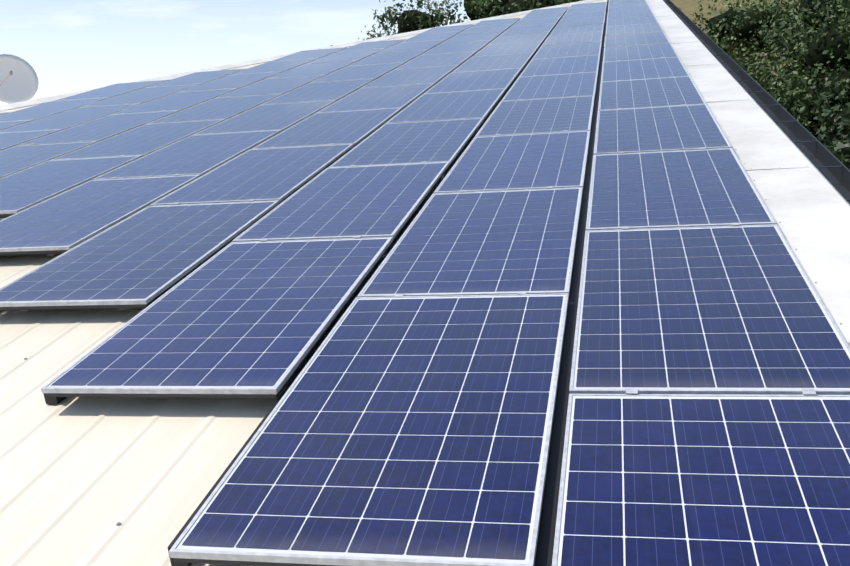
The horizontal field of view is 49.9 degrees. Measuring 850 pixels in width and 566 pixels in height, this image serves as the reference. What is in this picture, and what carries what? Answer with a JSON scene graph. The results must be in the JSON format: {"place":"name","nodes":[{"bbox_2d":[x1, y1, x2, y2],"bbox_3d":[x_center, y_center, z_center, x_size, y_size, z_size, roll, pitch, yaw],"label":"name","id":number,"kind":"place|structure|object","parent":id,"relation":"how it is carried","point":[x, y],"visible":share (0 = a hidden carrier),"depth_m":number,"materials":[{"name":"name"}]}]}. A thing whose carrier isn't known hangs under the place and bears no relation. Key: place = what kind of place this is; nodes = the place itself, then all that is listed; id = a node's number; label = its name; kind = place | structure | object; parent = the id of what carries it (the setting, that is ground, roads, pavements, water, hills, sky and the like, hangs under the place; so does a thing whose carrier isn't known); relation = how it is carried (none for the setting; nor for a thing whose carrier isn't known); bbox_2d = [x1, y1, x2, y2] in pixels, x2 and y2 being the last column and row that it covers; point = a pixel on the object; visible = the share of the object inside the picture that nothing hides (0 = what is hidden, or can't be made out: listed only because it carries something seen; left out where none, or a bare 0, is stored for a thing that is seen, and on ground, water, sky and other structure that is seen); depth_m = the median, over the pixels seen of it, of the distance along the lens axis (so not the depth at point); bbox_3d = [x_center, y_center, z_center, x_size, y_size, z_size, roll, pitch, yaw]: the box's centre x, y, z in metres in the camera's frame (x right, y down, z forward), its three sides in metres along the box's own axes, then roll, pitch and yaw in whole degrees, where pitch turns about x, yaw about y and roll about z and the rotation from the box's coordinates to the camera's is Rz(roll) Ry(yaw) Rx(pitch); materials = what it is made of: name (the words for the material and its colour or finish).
{"place":"outdoors","nodes":[
{"label":"outdoors","id":0,"kind":"place"},
{"bbox_2d":[0,0,470,105],"label":"sky","id":1,"kind":"structure","parent":0,"point":[71,46],"materials":[{"name":"white"}]},
{"bbox_2d":[670,0,802,77],"bbox_3d":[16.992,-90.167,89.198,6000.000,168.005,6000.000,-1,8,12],"label":"terrain","id":2,"kind":"structure","parent":0,"point":[688,7],"depth_m":160.62,"materials":[{"name":"green plant"}]},
{"bbox_2d":[331,0,454,45],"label":"tree","id":3,"kind":"object","parent":2,"relation":"on","point":[409,20],"visible":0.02,"depth_m":60.94,"materials":[{"name":"green plant"}]},
{"bbox_2d":[358,0,465,39],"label":"tree","id":4,"kind":"object","parent":2,"relation":"on","point":[426,10],"visible":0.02,"depth_m":78.58,"materials":[{"name":"green plant"}]},
{"bbox_2d":[437,0,489,25],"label":"tree","id":5,"kind":"object","parent":2,"relation":"on","point":[475,17],"visible":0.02,"depth_m":66.14,"materials":[{"name":"green plant"}]},
{"bbox_2d":[460,0,580,18],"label":"tree","id":6,"kind":"object","parent":2,"relation":"on","point":[499,7],"visible":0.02,"depth_m":55.03,"materials":[{"name":"green plant"}]},
{"bbox_2d":[690,0,797,77],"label":"tree","id":7,"kind":"object","parent":2,"relation":"on","point":[731,31],"visible":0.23,"depth_m":64.50,"materials":[{"name":"green plant"}]},
{"bbox_2d":[734,0,849,150],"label":"tree","id":8,"kind":"object","parent":2,"relation":"on","point":[827,53],"visible":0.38,"depth_m":28.27,"materials":[{"name":"green plant"}]},
{"bbox_2d":[736,0,849,101],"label":"tree","id":9,"kind":"object","parent":2,"relation":"on","point":[801,6],"visible":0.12,"depth_m":41.63,"materials":[{"name":"green plant"}]},
{"bbox_2d":[812,68,849,169],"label":"tree","id":10,"kind":"object","parent":2,"relation":"on","point":[840,151],"visible":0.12,"depth_m":20.22,"materials":[{"name":"green plant"}]},
{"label":"building body","id":11,"kind":"object","parent":2,"relation":"on","visible":0},
{"bbox_2d":[0,54,38,103],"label":"satellite dish","id":12,"kind":"object","parent":11,"relation":"on","point":[19,80],"visible":0.83,"depth_m":17.91,"materials":[{"name":"silver metal"}]},
{"bbox_2d":[0,0,606,565],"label":"roof sheet","id":13,"kind":"object","parent":11,"relation":"on","point":[80,478],"depth_m":3.32,"materials":[{"name":"paint"}]},
{"bbox_2d":[0,0,597,110],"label":"roof ridge","id":14,"kind":"structure","parent":13,"relation":"on","point":[57,97],"depth_m":18.52,"materials":[{"name":"paint"}]},
{"bbox_2d":[43,0,608,565],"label":"mounting rails","id":15,"kind":"object","parent":13,"relation":"on","point":[545,544],"visible":0.12,"depth_m":3.41,"materials":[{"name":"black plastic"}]},
{"bbox_2d":[0,17,816,397],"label":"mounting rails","id":16,"kind":"object","parent":13,"relation":"on","point":[804,391],"visible":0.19,"depth_m":5.39,"materials":[{"name":"metal"}]},
{"bbox_2d":[0,0,849,565],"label":"solar panels","id":17,"kind":"object","parent":16,"relation":"on","point":[412,426],"visible":0.98,"depth_m":4.22,"materials":[{"name":"glass"}]},
{"bbox_2d":[646,0,849,346],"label":"barge capping gutter","id":18,"kind":"object","parent":13,"relation":"attached to","point":[798,173],"visible":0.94,"depth_m":6.59,"materials":[{"name":"paint"}]}
]}

